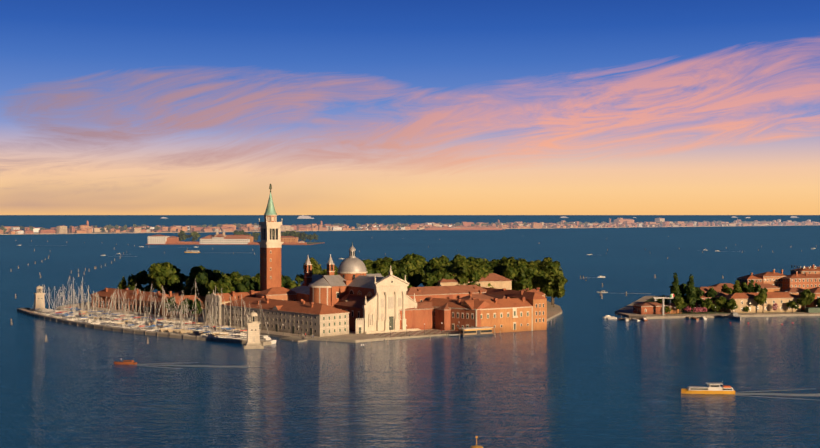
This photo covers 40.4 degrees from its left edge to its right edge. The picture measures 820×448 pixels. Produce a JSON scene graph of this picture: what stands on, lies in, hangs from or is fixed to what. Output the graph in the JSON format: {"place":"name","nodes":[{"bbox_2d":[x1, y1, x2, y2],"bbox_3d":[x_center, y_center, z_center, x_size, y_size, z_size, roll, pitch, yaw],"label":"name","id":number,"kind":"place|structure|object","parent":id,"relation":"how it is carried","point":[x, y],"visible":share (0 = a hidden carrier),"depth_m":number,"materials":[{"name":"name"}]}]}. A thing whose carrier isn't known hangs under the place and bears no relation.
{"place":"outdoors","nodes":[
{"label":"outdoors","id":0,"kind":"place"},
{"bbox_2d":[56,294,561,342],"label":"island ground","id":1,"kind":"structure","parent":0,"point":[552,312],"depth_m":534.06,"materials":[{"name":"stone"}]},
{"bbox_2d":[91,288,205,317],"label":"marina buildings","id":2,"kind":"structure","parent":1,"relation":"on","point":[104,294],"depth_m":653.28,"materials":[{"name":"brick"}]},
{"bbox_2d":[205,290,259,323],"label":"building","id":3,"kind":"structure","parent":1,"relation":"on","point":[226,296],"depth_m":583.35,"materials":[{"name":"stone"}]},
{"bbox_2d":[258,184,283,290],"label":"campanile","id":4,"kind":"structure","parent":1,"relation":"on","point":[270,243],"depth_m":601.13,"materials":[{"name":"brick"}]},
{"bbox_2d":[264,191,276,214],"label":"spire","id":5,"kind":"structure","parent":4,"relation":"attached to","point":[270,209],"depth_m":602.24,"materials":[{"name":"green metal"}]},
{"bbox_2d":[255,287,296,300],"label":"building","id":6,"kind":"structure","parent":1,"relation":"on","point":[280,293],"depth_m":578.73,"materials":[{"name":"pink paint"}]},
{"bbox_2d":[222,297,349,336],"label":"long building","id":7,"kind":"structure","parent":1,"relation":"on","point":[319,319],"depth_m":536.90,"materials":[{"name":"beige paint"}]},
{"bbox_2d":[19,286,554,346],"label":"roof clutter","id":8,"kind":"structure","parent":1,"relation":"on","point":[312,303],"depth_m":563.42,"materials":[{"name":"brick"}]},
{"bbox_2d":[289,242,383,333],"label":"church","id":9,"kind":"structure","parent":1,"relation":"on","point":[330,288],"depth_m":560.05,"materials":[{"name":"red brick"}]},
{"bbox_2d":[338,246,365,271],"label":"church dome","id":10,"kind":"structure","parent":9,"relation":"attached to","point":[352,263],"depth_m":570.00,"materials":[{"name":"grey metal"}]},
{"bbox_2d":[363,265,416,331],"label":"church facade","id":11,"kind":"structure","parent":9,"relation":"attached to","point":[386,303],"depth_m":540.81,"materials":[{"name":"white stone"}]},
{"bbox_2d":[141,272,558,322],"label":"san giorgio tree trunks","id":12,"kind":"object","parent":1,"relation":"on","point":[552,298],"visible":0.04,"depth_m":678.27,"materials":[{"name":"brown plant"}]},
{"bbox_2d":[117,253,567,314],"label":"trees","id":13,"kind":"object","parent":12,"relation":"on","point":[545,275],"visible":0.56,"depth_m":680.39,"materials":[{"name":"green plant"}]},
{"bbox_2d":[340,273,546,332],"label":"monastery","id":14,"kind":"structure","parent":1,"relation":"on","point":[514,312],"depth_m":555.42,"materials":[{"name":"red paint"}]},
{"bbox_2d":[279,328,459,341],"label":"waterfront pavement","id":15,"kind":"structure","parent":0,"point":[401,333],"depth_m":534.02,"materials":[{"name":"stone"}]},
{"bbox_2d":[0,225,805,234],"bbox_3d":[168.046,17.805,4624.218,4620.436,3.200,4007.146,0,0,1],"label":"distant shoreline","id":16,"kind":"structure","parent":0,"point":[355,229],"depth_m":3928.58,"materials":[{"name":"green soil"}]},
{"bbox_2d":[0,218,819,233],"bbox_3d":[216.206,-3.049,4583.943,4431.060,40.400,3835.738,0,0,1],"label":"distant city buildings","id":17,"kind":"structure","parent":16,"relation":"on","point":[618,222],"depth_m":4199.22,"materials":[{"name":"brick"}]},
{"bbox_3d":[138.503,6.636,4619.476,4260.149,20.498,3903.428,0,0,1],"label":"lido tree trunks","id":18,"kind":"object","parent":16,"relation":"on","visible":0},
{"bbox_2d":[0,220,796,232],"bbox_3d":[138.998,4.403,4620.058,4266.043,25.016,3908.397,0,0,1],"label":"distant trees","id":19,"kind":"object","parent":18,"relation":"attached to","point":[108,227],"visible":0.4,"depth_m":4218.96,"materials":[{"name":"green plant"}]},
{"bbox_2d":[0,215,819,447],"bbox_3d":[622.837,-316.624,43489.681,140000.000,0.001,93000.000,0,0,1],"label":"lagoon","id":20,"kind":"structure","parent":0,"point":[581,372],"depth_m":438.52,"materials":[{"name":"liquid"}]},
{"bbox_2d":[17,308,270,345],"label":"breakwater","id":21,"kind":"object","parent":20,"relation":"on","point":[26,311],"visible":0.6,"depth_m":544.62,"materials":[{"name":"stone"}]},
{"bbox_2d":[29,309,263,348],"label":"lighthouse base","id":22,"kind":"object","parent":20,"relation":"in","point":[245,346],"visible":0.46,"depth_m":482.86,"materials":[{"name":"beige stone"}]},
{"bbox_2d":[33,285,45,309],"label":"lighthouse","id":23,"kind":"object","parent":22,"relation":"on","point":[38,303],"visible":0.85,"depth_m":664.26,"materials":[{"name":"stone"}]},
{"bbox_2d":[246,311,260,345],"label":"lighthouse","id":24,"kind":"object","parent":22,"relation":"on","point":[253,335],"visible":0.98,"depth_m":484.03,"materials":[{"name":"stone"}]},
{"bbox_2d":[30,277,269,339],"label":"sailboats","id":25,"kind":"object","parent":20,"relation":"on","point":[113,319],"visible":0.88,"depth_m":577.70,"materials":[{"name":"metal"}]},
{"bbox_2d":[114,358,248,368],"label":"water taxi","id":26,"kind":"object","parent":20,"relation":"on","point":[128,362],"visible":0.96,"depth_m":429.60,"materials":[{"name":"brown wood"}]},
{"bbox_2d":[207,286,227,328],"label":"ketch","id":27,"kind":"object","parent":20,"relation":"on","point":[215,312],"visible":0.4,"depth_m":559.91,"materials":[{"name":"metal"}]},
{"bbox_2d":[146,230,324,244],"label":"island buildings","id":28,"kind":"structure","parent":20,"relation":"on","point":[220,239],"depth_m":2139.81,"materials":[{"name":"brick"}]},
{"bbox_2d":[178,230,318,241],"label":"trees","id":29,"kind":"object","parent":28,"relation":"on","point":[182,235],"visible":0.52,"depth_m":2171.81,"materials":[{"name":"green plant"}]},
{"bbox_2d":[260,335,275,343],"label":"motor yacht","id":30,"kind":"object","parent":20,"relation":"on","point":[264,338],"visible":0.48,"depth_m":503.07,"materials":[{"name":"white plastic"}]},
{"bbox_2d":[10,236,816,343],"bbox_3d":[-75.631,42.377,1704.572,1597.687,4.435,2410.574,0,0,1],"label":"mooring posts","id":31,"kind":"object","parent":20,"relation":"on","point":[254,254],"visible":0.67,"depth_m":1073.67,"materials":[{"name":"brown wood"}]},
{"bbox_2d":[17,245,815,293],"bbox_3d":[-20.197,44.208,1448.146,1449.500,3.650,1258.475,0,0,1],"label":"boats","id":32,"kind":"object","parent":20,"relation":"on","point":[344,258],"visible":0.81,"depth_m":1564.74,"materials":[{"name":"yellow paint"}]},
{"bbox_2d":[448,325,494,336],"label":"ferry landing","id":33,"kind":"object","parent":20,"relation":"on","point":[475,331],"visible":0.92,"depth_m":534.32,"materials":[{"name":"yellow paint"}]},
{"bbox_2d":[470,436,482,447],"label":"finial","id":34,"kind":"object","parent":20,"relation":"on","point":[476,445],"visible":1,"depth_m":275.04,"materials":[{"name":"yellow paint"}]},
{"bbox_2d":[161,215,798,218],"bbox_3d":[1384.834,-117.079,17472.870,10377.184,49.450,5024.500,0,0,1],"label":"ships","id":35,"kind":"object","parent":20,"relation":"on","point":[304,217],"visible":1,"depth_m":15011.48,"materials":[{"name":"white paint"}]},
{"bbox_2d":[603,315,792,324],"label":"boats","id":36,"kind":"object","parent":20,"relation":"on","point":[642,318],"visible":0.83,"depth_m":616.57,"materials":[{"name":"white paint"}]},
{"bbox_2d":[727,312,740,320],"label":"patrol boat","id":37,"kind":"object","parent":20,"relation":"on","point":[734,315],"visible":0.96,"depth_m":617.55,"materials":[{"name":"grey paint"}]},
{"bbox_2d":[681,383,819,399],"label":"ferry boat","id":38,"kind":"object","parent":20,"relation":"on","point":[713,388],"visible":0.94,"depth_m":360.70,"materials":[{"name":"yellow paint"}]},
{"bbox_2d":[0,0,819,214],"label":"sky","id":39,"kind":"structure","parent":0,"point":[108,107],"materials":[{"name":"blue"}]},
{"bbox_2d":[423,226,502,229],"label":"distant island","id":40,"kind":"structure","parent":0,"point":[469,228],"depth_m":4137.63,"materials":[{"name":"brick"}]},
{"bbox_2d":[615,296,819,319],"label":"quay","id":41,"kind":"structure","parent":0,"point":[626,311],"depth_m":637.14,"materials":[{"name":"stone"}]},
{"bbox_2d":[633,265,819,314],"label":"buildings","id":42,"kind":"structure","parent":41,"relation":"on","point":[783,289],"depth_m":656.72,"materials":[{"name":"stone"}]},
{"bbox_2d":[668,293,805,313],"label":"giudecca tree trunks","id":43,"kind":"object","parent":41,"relation":"on","point":[732,309],"visible":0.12,"depth_m":646.72,"materials":[{"name":"brown plant"}]},
{"bbox_2d":[656,273,819,312],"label":"trees","id":44,"kind":"object","parent":41,"relation":"on","point":[690,297],"visible":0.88,"depth_m":646.60,"materials":[{"name":"green plant"}]}
]}

